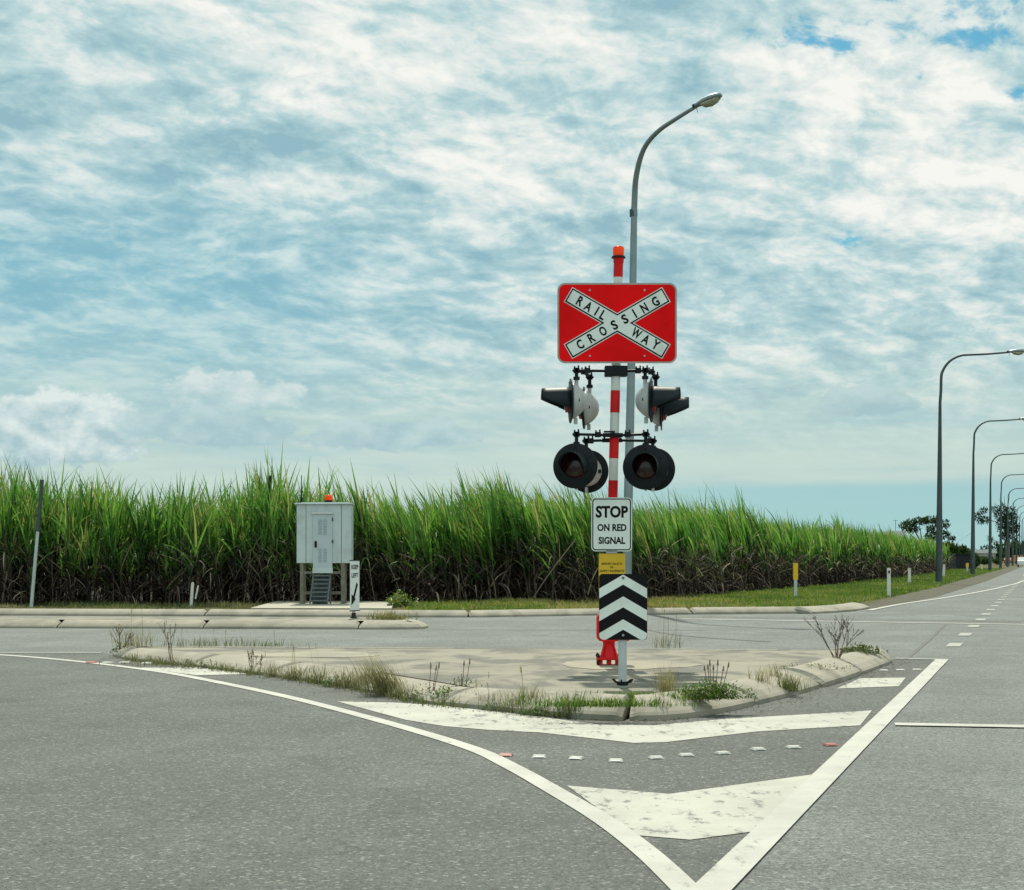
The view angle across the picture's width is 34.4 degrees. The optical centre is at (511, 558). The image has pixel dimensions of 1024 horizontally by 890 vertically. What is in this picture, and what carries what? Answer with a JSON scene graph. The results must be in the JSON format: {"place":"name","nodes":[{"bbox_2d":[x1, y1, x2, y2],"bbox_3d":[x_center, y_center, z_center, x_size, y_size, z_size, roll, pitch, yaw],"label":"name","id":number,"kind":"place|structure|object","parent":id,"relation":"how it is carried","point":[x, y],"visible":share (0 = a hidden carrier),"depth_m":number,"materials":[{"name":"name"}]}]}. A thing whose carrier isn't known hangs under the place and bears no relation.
{"place":"outdoors","nodes":[
{"label":"outdoors","id":0,"kind":"place"},
{"bbox_2d":[6,573,838,603],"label":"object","id":1,"kind":"structure","parent":0,"point":[215,594],"depth_m":55.55,"materials":[{"name":"soil"}]},
{"bbox_2d":[0,446,819,605],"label":"sugar cane crop","id":2,"kind":"object","parent":1,"relation":"on","point":[500,542],"visible":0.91,"depth_m":45.31,"materials":[{"name":"green plant"}]},
{"bbox_2d":[759,510,954,586],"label":"sugar cane crop","id":3,"kind":"object","parent":1,"relation":"on","point":[840,555],"visible":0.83,"depth_m":86.30,"materials":[{"name":"green plant"}]},
{"bbox_2d":[0,653,933,889],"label":"turning lane","id":4,"kind":"structure","parent":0,"point":[116,778],"depth_m":9.53,"materials":[{"name":"asphalt"}]},
{"bbox_2d":[0,652,100,652],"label":"road marking side line","id":5,"kind":"object","parent":4,"relation":"on","point":[50,652],"visible":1,"depth_m":22.66,"materials":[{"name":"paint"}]},
{"bbox_2d":[109,624,133,649],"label":"weed","id":6,"kind":"object","parent":4,"relation":"on","point":[119,636],"visible":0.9,"depth_m":21.79,"materials":[{"name":"brown plant"}]},
{"bbox_2d":[99,657,185,665],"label":"weed","id":7,"kind":"object","parent":4,"relation":"on","point":[157,662],"visible":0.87,"depth_m":20.04,"materials":[{"name":"green plant"}]},
{"bbox_2d":[160,620,178,665],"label":"weed","id":8,"kind":"object","parent":4,"relation":"on","point":[170,641],"visible":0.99,"depth_m":19.93,"materials":[{"name":"brown plant"}]},
{"bbox_2d":[160,659,211,668],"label":"weed","id":9,"kind":"object","parent":4,"relation":"on","point":[200,665],"visible":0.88,"depth_m":19.50,"materials":[{"name":"green plant"}]},
{"bbox_2d":[146,667,243,674],"bbox_3d":[-3.670,1.292,19.062,0.633,0.001,1.791,0,0,-38],"label":"road marking chevron","id":10,"kind":"object","parent":4,"relation":"on","point":[196,671],"visible":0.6,"depth_m":18.91,"materials":[{"name":"white paint"}]},
{"bbox_2d":[247,648,263,666],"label":"weed","id":11,"kind":"object","parent":4,"relation":"on","point":[251,660],"visible":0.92,"depth_m":18.70,"materials":[{"name":"plant"}]},
{"bbox_2d":[257,640,287,677],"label":"weed","id":12,"kind":"object","parent":4,"relation":"on","point":[274,671],"visible":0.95,"depth_m":18.04,"materials":[{"name":"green plant"}]},
{"bbox_2d":[275,644,312,680],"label":"weed","id":13,"kind":"object","parent":4,"relation":"on","point":[293,673],"visible":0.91,"depth_m":17.59,"materials":[{"name":"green plant"}]},
{"bbox_2d":[298,646,336,683],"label":"weed","id":14,"kind":"object","parent":4,"relation":"on","point":[316,675],"visible":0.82,"depth_m":17.16,"materials":[{"name":"green plant"}]},
{"bbox_2d":[318,675,341,686],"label":"weed","id":15,"kind":"object","parent":4,"relation":"on","point":[327,682],"visible":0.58,"depth_m":16.73,"materials":[{"name":"green plant"}]},
{"bbox_2d":[108,651,580,718],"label":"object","id":16,"kind":"structure","parent":4,"relation":"on","point":[421,700],"depth_m":16.16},
{"bbox_2d":[329,666,359,688],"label":"weed","id":17,"kind":"object","parent":4,"relation":"on","point":[346,681],"visible":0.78,"depth_m":16.52,"materials":[{"name":"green plant"}]},
{"bbox_2d":[0,654,694,889],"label":"road marking curve","id":18,"kind":"object","parent":4,"relation":"on","point":[668,872],"visible":1,"depth_m":8.90,"materials":[{"name":"paint"}]},
{"bbox_2d":[336,662,383,690],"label":"weed","id":19,"kind":"object","parent":4,"relation":"on","point":[356,680],"visible":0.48,"depth_m":16.32,"materials":[{"name":"green plant"}]},
{"bbox_2d":[347,653,406,695],"bbox_3d":[-1.290,1.068,15.688,0.682,0.464,0.696,0,0,0],"label":"weed","id":20,"kind":"object","parent":4,"relation":"on","point":[383,682],"visible":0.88,"depth_m":15.62,"materials":[{"name":"beige plant"}]},
{"bbox_2d":[387,681,418,697],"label":"weed","id":21,"kind":"object","parent":4,"relation":"on","point":[401,692],"visible":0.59,"depth_m":15.32,"materials":[{"name":"green plant"}]},
{"bbox_2d":[409,662,440,699],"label":"weed","id":22,"kind":"object","parent":4,"relation":"on","point":[429,687],"visible":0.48,"depth_m":15.03,"materials":[{"name":"green plant"}]},
{"bbox_2d":[430,685,453,698],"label":"weed","id":23,"kind":"object","parent":4,"relation":"on","point":[444,692],"visible":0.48,"depth_m":14.80,"materials":[{"name":"green plant"}]},
{"bbox_2d":[471,672,502,708],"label":"weed","id":24,"kind":"object","parent":4,"relation":"on","point":[493,698],"visible":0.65,"depth_m":14.19,"materials":[{"name":"green plant"}]},
{"bbox_2d":[115,645,891,720],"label":"island kerb","id":25,"kind":"structure","parent":4,"relation":"on","point":[816,676],"depth_m":15.30,"materials":[{"name":"concrete"}]},
{"bbox_2d":[111,600,159,647],"bbox_3d":[-4.950,0.854,21.748,0.691,0.631,0.695,0,0,29],"label":"weed","id":26,"kind":"object","parent":25,"relation":"on","point":[137,644],"visible":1,"depth_m":21.73,"materials":[{"name":"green plant"}]},
{"bbox_2d":[149,626,285,647],"bbox_3d":[-3.925,1.030,21.925,2.043,0.280,0.595,0,0,0],"label":"weed","id":27,"kind":"object","parent":25,"relation":"on","point":[216,644],"visible":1,"depth_m":21.92,"materials":[{"name":"green plant"}]},
{"bbox_2d":[246,631,298,646],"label":"weed","id":28,"kind":"object","parent":25,"relation":"on","point":[275,645],"visible":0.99,"depth_m":21.92,"materials":[{"name":"green plant"}]},
{"bbox_2d":[488,693,719,708],"bbox_3d":[0.727,1.116,13.074,1.830,0.108,0.406,0,0,0],"label":"weed","id":29,"kind":"object","parent":25,"relation":"on","point":[632,702],"visible":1,"depth_m":13.05,"materials":[{"name":"green plant"}]},
{"bbox_2d":[648,606,671,648],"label":"weed","id":30,"kind":"object","parent":25,"relation":"on","point":[662,637],"visible":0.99,"depth_m":21.54,"materials":[{"name":"green plant"}]},
{"bbox_2d":[661,605,682,648],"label":"weed","id":31,"kind":"object","parent":25,"relation":"on","point":[675,636],"visible":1,"depth_m":21.54,"materials":[{"name":"green plant"}]},
{"bbox_2d":[670,683,700,693],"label":"weed","id":32,"kind":"object","parent":25,"relation":"on","point":[678,689],"visible":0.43,"depth_m":13.88,"materials":[{"name":"green plant"}]},
{"bbox_2d":[681,659,756,700],"bbox_3d":[1.701,1.005,13.690,0.626,0.337,0.365,0,0,15],"label":"weed","id":33,"kind":"object","parent":25,"relation":"on","point":[720,691],"visible":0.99,"depth_m":13.69,"materials":[{"name":"green plant"}]},
{"bbox_2d":[744,665,779,683],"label":"weed","id":34,"kind":"object","parent":25,"relation":"on","point":[760,679],"visible":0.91,"depth_m":15.45,"materials":[{"name":"beige plant"}]},
{"bbox_2d":[762,663,789,678],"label":"weed","id":35,"kind":"object","parent":25,"relation":"on","point":[775,672],"visible":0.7,"depth_m":15.94,"materials":[{"name":"beige plant"}]},
{"bbox_2d":[766,671,810,692],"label":"weed","id":36,"kind":"object","parent":25,"relation":"on","point":[791,686],"visible":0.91,"depth_m":15.51,"materials":[{"name":"green plant"}]},
{"bbox_2d":[803,614,863,657],"bbox_3d":[3.659,0.901,18.809,0.448,0.545,0.575,0,0,-38],"label":"weed","id":37,"kind":"object","parent":25,"relation":"on","point":[842,627],"visible":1,"depth_m":18.79,"materials":[{"name":"brown plant"}]},
{"bbox_2d":[839,642,887,653],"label":"weed","id":38,"kind":"object","parent":25,"relation":"on","point":[863,648],"visible":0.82,"depth_m":20.11,"materials":[{"name":"green plant"}]},
{"bbox_2d":[103,658,932,729],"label":"fallen leaves","id":39,"kind":"object","parent":4,"relation":"on","point":[635,720],"visible":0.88,"depth_m":15.42,"materials":[{"name":"plant"}]},
{"bbox_2d":[493,666,557,712],"bbox_3d":[0.118,1.098,13.979,0.622,0.404,0.605,0,0,0],"label":"weed","id":40,"kind":"object","parent":4,"relation":"on","point":[532,694],"visible":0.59,"depth_m":13.88,"materials":[{"name":"green plant"}]},
{"bbox_2d":[524,704,545,715],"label":"weed","id":41,"kind":"object","parent":4,"relation":"on","point":[535,709],"visible":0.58,"depth_m":13.64,"materials":[{"name":"green plant"}]},
{"bbox_2d":[515,705,555,716],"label":"weed","id":42,"kind":"object","parent":4,"relation":"on","point":[538,713],"visible":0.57,"depth_m":13.53,"materials":[{"name":"green plant"}]},
{"bbox_2d":[552,688,586,718],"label":"weed","id":43,"kind":"object","parent":4,"relation":"on","point":[566,710],"visible":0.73,"depth_m":13.40,"materials":[{"name":"green plant"}]},
{"bbox_2d":[338,701,871,742],"bbox_3d":[0.473,1.292,13.116,4.728,0.001,2.850,0,0,11],"label":"road marking chevron","id":44,"kind":"object","parent":4,"relation":"on","point":[449,716],"visible":1,"depth_m":12.95,"materials":[{"name":"white paint"}]},
{"bbox_2d":[609,758,622,761],"bbox_3d":[0.664,1.285,10.557,0.092,0.014,0.085,0,0,5],"label":"pavement marker","id":45,"kind":"object","parent":4,"relation":"on","point":[615,759],"visible":1,"depth_m":10.53,"materials":[{"name":"plastic"}]},
{"bbox_2d":[568,775,810,839],"bbox_3d":[1.052,1.292,8.748,1.476,0.001,2.287,0,0,0],"label":"road marking chevron","id":46,"kind":"object","parent":4,"relation":"on","point":[723,810],"visible":1,"depth_m":8.58,"materials":[{"name":"white paint"}]},
{"bbox_2d":[839,677,905,687],"bbox_3d":[3.795,1.292,17.187,0.538,0.001,1.788,0,0,21],"label":"road marking chevron","id":47,"kind":"object","parent":4,"relation":"on","point":[872,682],"visible":1,"depth_m":17.23,"materials":[{"name":"white paint"}]},
{"bbox_2d":[135,646,855,700],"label":"traffic island paving","id":48,"kind":"structure","parent":0,"point":[546,669],"depth_m":18.45,"materials":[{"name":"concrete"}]},
{"bbox_2d":[237,652,377,656],"bbox_3d":[-2.491,1.168,20.143,1.822,0.001,1.154,0,0,0],"label":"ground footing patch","id":49,"kind":"object","parent":48,"relation":"on","point":[324,654],"visible":0.9,"depth_m":20.11,"materials":[{"name":"concrete"}]},
{"bbox_2d":[446,659,481,687],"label":"weed","id":50,"kind":"object","parent":48,"relation":"on","point":[462,684],"visible":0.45,"depth_m":15.10,"materials":[{"name":"green plant"}]},
{"bbox_2d":[599,574,646,687],"bbox_3d":[1.004,0.655,14.998,0.436,1.030,0.208,0,0,0],"label":"chevron sign","id":51,"kind":"object","parent":48,"relation":"on","point":[622,609],"visible":1,"depth_m":14.95,"materials":[{"name":"black metal"}]},
{"bbox_2d":[563,660,704,668],"bbox_3d":[1.344,1.168,18.199,1.565,0.001,1.587,0,0,0],"label":"concrete slab","id":52,"kind":"object","parent":48,"relation":"on","point":[589,664],"visible":0.93,"depth_m":18.21,"materials":[{"name":"concrete"}]},
{"bbox_2d":[541,246,688,664],"bbox_3d":[1.153,-1.133,18.187,1.670,4.602,1.140,0,0,0],"label":"railway signal","id":53,"kind":"object","parent":52,"relation":"on","point":[617,322],"visible":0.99,"depth_m":18.11,"materials":[{"name":"white paint"}]},
{"bbox_2d":[522,688,755,700],"bbox_3d":[1.064,1.117,13.654,1.965,0.105,0.341,0,0,0],"label":"weed","id":54,"kind":"object","parent":48,"relation":"on","point":[630,694],"visible":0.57,"depth_m":13.63,"materials":[{"name":"green plant"}]},
{"bbox_2d":[645,659,679,692],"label":"weed","id":55,"kind":"object","parent":48,"relation":"on","point":[669,682],"visible":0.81,"depth_m":14.04,"materials":[{"name":"beige plant"}]},
{"bbox_2d":[778,662,854,669],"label":"weed","id":56,"kind":"object","parent":48,"relation":"on","point":[814,666],"visible":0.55,"depth_m":17.30,"materials":[{"name":"green plant"}]},
{"bbox_2d":[0,566,1023,889],"bbox_3d":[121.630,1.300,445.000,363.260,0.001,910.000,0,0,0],"label":"road","id":57,"kind":"structure","parent":0,"point":[892,806],"depth_m":13.52,"materials":[{"name":"asphalt"}]},
{"bbox_2d":[0,616,427,629],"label":"median kerb","id":58,"kind":"structure","parent":57,"relation":"on","point":[291,624],"depth_m":30.60,"materials":[{"name":"concrete"}]},
{"bbox_2d":[0,617,408,620],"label":"median paving","id":59,"kind":"structure","parent":58,"relation":"on","point":[181,618],"depth_m":31.75,"materials":[{"name":"concrete"}]},
{"bbox_2d":[349,560,359,617],"bbox_3d":[-3.074,0.590,31.960,0.128,1.120,0.420,0,0,16],"label":"keep left sign","id":60,"kind":"object","parent":59,"relation":"on","point":[354,585],"visible":1,"depth_m":31.94,"materials":[{"name":"metal"}]},
{"bbox_2d":[360,609,418,619],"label":"weed","id":61,"kind":"object","parent":59,"relation":"on","point":[387,616],"visible":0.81,"depth_m":31.20,"materials":[{"name":"green plant"}]},
{"bbox_2d":[0,606,840,617],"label":"kerb","id":62,"kind":"structure","parent":57,"relation":"on","point":[360,613],"depth_m":37.31,"materials":[{"name":"concrete"}]},
{"bbox_2d":[441,629,495,629],"bbox_3d":[0.950,1.294,29.993,5.215,0.001,0.086,0,0,4],"label":"road seam","id":63,"kind":"object","parent":57,"relation":"on","point":[468,629],"visible":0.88,"depth_m":30.11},
{"bbox_2d":[647,629,771,641],"bbox_3d":[3.052,1.294,27.976,0.522,0.001,4.854,0,0,-19],"label":"road seam","id":64,"kind":"object","parent":57,"relation":"on","point":[697,636],"visible":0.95,"depth_m":27.43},
{"bbox_2d":[689,659,947,889],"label":"road marking lane edge","id":65,"kind":"object","parent":57,"relation":"on","point":[730,869],"visible":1,"depth_m":8.71,"materials":[{"name":"paint"}]},
{"bbox_2d":[794,602,869,613],"bbox_3d":[8.069,1.227,40.885,0.794,0.180,4.811,0,0,28],"label":"kerb nose","id":66,"kind":"object","parent":57,"relation":"on","point":[849,607],"visible":0.97,"depth_m":39.63,"materials":[{"name":"concrete"}]},
{"bbox_2d":[684,618,1003,623],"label":"road marking","id":67,"kind":"structure","parent":57,"relation":"on","point":[868,621],"depth_m":33.94,"materials":[{"name":"paint"}]},
{"bbox_2d":[713,619,1023,624],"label":"lane markings","id":68,"kind":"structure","parent":57,"relation":"on","point":[856,621],"depth_m":33.91,"materials":[{"name":"paint"}]},
{"bbox_2d":[753,617,1020,621],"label":"lane markings","id":69,"kind":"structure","parent":57,"relation":"on","point":[887,619],"depth_m":35.09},
{"bbox_2d":[904,624,946,658],"bbox_3d":[6.804,1.295,26.911,0.079,0.001,11.688,0,0,17],"label":"road seam","id":70,"kind":"object","parent":57,"relation":"on","point":[924,643],"visible":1,"depth_m":25.18,"materials":[{"name":"asphalt"}]},
{"bbox_2d":[869,580,1023,609],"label":"road marking edge line","id":71,"kind":"object","parent":57,"relation":"on","point":[944,597],"visible":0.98,"depth_m":54.54,"materials":[{"name":"paint"}]},
{"bbox_2d":[894,722,1023,726],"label":"road marking stop line","id":72,"kind":"object","parent":57,"relation":"on","point":[977,725],"visible":1,"depth_m":12.85,"materials":[{"name":"paint"}]},
{"bbox_2d":[947,578,1023,645],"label":"road marking dashes","id":73,"kind":"object","parent":57,"relation":"on","point":[959,644],"visible":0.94,"depth_m":31.86,"materials":[{"name":"paint"}]},
{"bbox_2d":[1017,557,1023,566],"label":"parked car","id":74,"kind":"object","parent":57,"relation":"on","point":[1020,560],"visible":1,"depth_m":248.26,"materials":[{"name":"white paint"}]},
{"bbox_2d":[0,0,1023,558],"label":"sky","id":75,"kind":"structure","parent":0,"point":[335,232],"materials":[{"name":"blue"}]},
{"bbox_2d":[10,561,1015,614],"bbox_3d":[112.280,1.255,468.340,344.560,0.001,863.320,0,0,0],"label":"grass verge","id":76,"kind":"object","parent":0,"point":[864,603],"depth_m":46.06,"materials":[{"name":"plant"}]},
{"bbox_2d":[30,479,43,608],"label":"leaning pole","id":77,"kind":"object","parent":76,"relation":"on","point":[39,510],"visible":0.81,"depth_m":41.46,"materials":[{"name":"metal"}]},
{"bbox_2d":[0,599,274,611],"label":"verge scrub","id":78,"kind":"object","parent":76,"relation":"on","point":[95,604],"visible":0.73,"depth_m":42.30,"materials":[{"name":"green plant"}]},
{"bbox_2d":[190,582,198,605],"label":"marker post","id":79,"kind":"object","parent":76,"relation":"on","point":[191,593],"visible":0.91,"depth_m":42.32,"materials":[{"name":"white plastic"}]},
{"bbox_2d":[260,475,270,600],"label":"field post","id":80,"kind":"object","parent":76,"relation":"on","point":[269,485],"visible":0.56,"depth_m":44.66,"materials":[{"name":"metal"}]},
{"bbox_2d":[250,601,392,609],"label":"ground cabinet slab","id":81,"kind":"structure","parent":76,"relation":"on","point":[363,605],"depth_m":39.05,"materials":[{"name":"concrete"}]},
{"bbox_2d":[294,475,354,603],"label":"equipment cabinet","id":82,"kind":"object","parent":81,"relation":"on","point":[324,535],"visible":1,"depth_m":41.60,"materials":[{"name":"metal"}]},
{"bbox_2d":[386,589,417,608],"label":"weed","id":83,"kind":"object","parent":76,"relation":"on","point":[399,601],"visible":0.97,"depth_m":39.94,"materials":[{"name":"green plant"}]},
{"bbox_2d":[401,595,551,611],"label":"grass","id":84,"kind":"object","parent":76,"relation":"on","point":[458,604],"visible":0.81,"depth_m":40.38,"materials":[{"name":"green plant"}]},
{"bbox_2d":[468,592,797,609],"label":"grass","id":85,"kind":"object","parent":76,"relation":"on","point":[680,601],"visible":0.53,"depth_m":43.88,"materials":[{"name":"plant"}]},
{"bbox_2d":[622,93,721,573],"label":"street lamp","id":86,"kind":"object","parent":76,"relation":"on","point":[711,100],"visible":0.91,"depth_m":41.90,"materials":[{"name":"metal"}]},
{"bbox_2d":[793,563,797,596],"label":"marker post","id":87,"kind":"object","parent":76,"relation":"on","point":[795,572],"visible":0.85,"depth_m":51.95,"materials":[{"name":"plastic"}]},
{"bbox_2d":[695,582,941,606],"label":"verge grass","id":88,"kind":"structure","parent":76,"relation":"on","point":[820,595],"depth_m":54.62,"materials":[{"name":"plant"}]},
{"bbox_2d":[887,568,890,596],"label":"marker post","id":89,"kind":"object","parent":76,"relation":"on","point":[888,581],"visible":0.99,"depth_m":53.55,"materials":[{"name":"white plastic"}]},
{"bbox_2d":[942,541,960,567],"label":"bush","id":90,"kind":"object","parent":76,"relation":"on","point":[954,548],"visible":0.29,"depth_m":189.31,"materials":[{"name":"green plant"}]},
{"bbox_2d":[949,554,975,568],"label":"dark shed","id":91,"kind":"structure","parent":76,"relation":"on","point":[958,561],"depth_m":182.00,"materials":[{"name":"grey metal"}]},
{"bbox_2d":[959,544,970,554],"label":"bush","id":92,"kind":"object","parent":76,"relation":"on","point":[964,549],"visible":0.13,"depth_m":194.29,"materials":[{"name":"green plant"}]},
{"bbox_2d":[968,550,980,566],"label":"bush","id":93,"kind":"object","parent":76,"relation":"on","point":[978,561],"visible":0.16,"depth_m":199.33,"materials":[{"name":"green plant"}]},
{"bbox_2d":[933,349,1023,582],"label":"street lamp","id":94,"kind":"object","parent":76,"relation":"on","point":[938,574],"visible":0.91,"depth_m":82.59,"materials":[{"name":"metal"}]},
{"bbox_2d":[970,549,996,559],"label":"house","id":95,"kind":"structure","parent":76,"relation":"on","point":[982,552],"depth_m":560.00,"materials":[{"name":"metal"}]},
{"bbox_2d":[979,556,987,564],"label":"bush","id":96,"kind":"object","parent":76,"relation":"on","point":[984,560],"visible":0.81,"depth_m":329.60,"materials":[{"name":"green plant"}]},
{"bbox_2d":[970,417,1023,574],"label":"street lamp","id":97,"kind":"object","parent":76,"relation":"on","point":[972,564],"visible":0.87,"depth_m":121.88,"materials":[{"name":"metal"}]},
{"bbox_2d":[975,494,1020,564],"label":"gum tree","id":98,"kind":"object","parent":76,"relation":"on","point":[1004,523],"visible":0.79,"depth_m":299.62,"materials":[{"name":"green plant"}]},
{"bbox_2d":[988,453,1023,569],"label":"street lamp","id":99,"kind":"object","parent":76,"relation":"on","point":[990,543],"visible":0.86,"depth_m":161.16,"materials":[{"name":"metal"}]},
{"bbox_2d":[999,474,1023,567],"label":"street lamp","id":100,"kind":"object","parent":76,"relation":"on","point":[1000,552],"visible":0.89,"depth_m":200.45,"materials":[{"name":"metal"}]},
{"bbox_2d":[1006,488,1023,566],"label":"street lamp","id":101,"kind":"object","parent":76,"relation":"on","point":[1007,560],"visible":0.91,"depth_m":239.73,"materials":[{"name":"metal"}]},
{"bbox_2d":[1012,498,1023,565],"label":"street lamp","id":102,"kind":"object","parent":76,"relation":"on","point":[1013,535],"visible":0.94,"depth_m":279.01,"materials":[{"name":"metal"}]},
{"bbox_2d":[838,567,1003,585],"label":"verge grass","id":103,"kind":"structure","parent":0,"point":[950,575],"depth_m":97.58,"materials":[{"name":"plant"}]},
{"bbox_2d":[865,565,1023,607],"bbox_3d":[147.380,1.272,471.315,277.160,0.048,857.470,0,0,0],"label":"gravel shoulder","id":104,"kind":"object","parent":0,"point":[934,591],"visible":0.83,"depth_m":66.00},
{"label":"ground","id":105,"kind":"structure","parent":0,"visible":0},
{"bbox_2d":[881,531,906,536],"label":"house","id":106,"kind":"structure","parent":105,"relation":"on","point":[901,532],"depth_m":260.00,"materials":[{"name":"metal"}]},
{"bbox_2d":[898,515,955,541],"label":"spreading tree","id":107,"kind":"object","parent":105,"relation":"on","point":[925,520],"visible":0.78,"depth_m":233.95,"materials":[{"name":"green plant"}]},
{"bbox_2d":[969,538,1020,560],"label":"distant treeline","id":108,"kind":"object","parent":105,"relation":"on","point":[996,547],"visible":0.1,"depth_m":845.45,"materials":[{"name":"green plant"}]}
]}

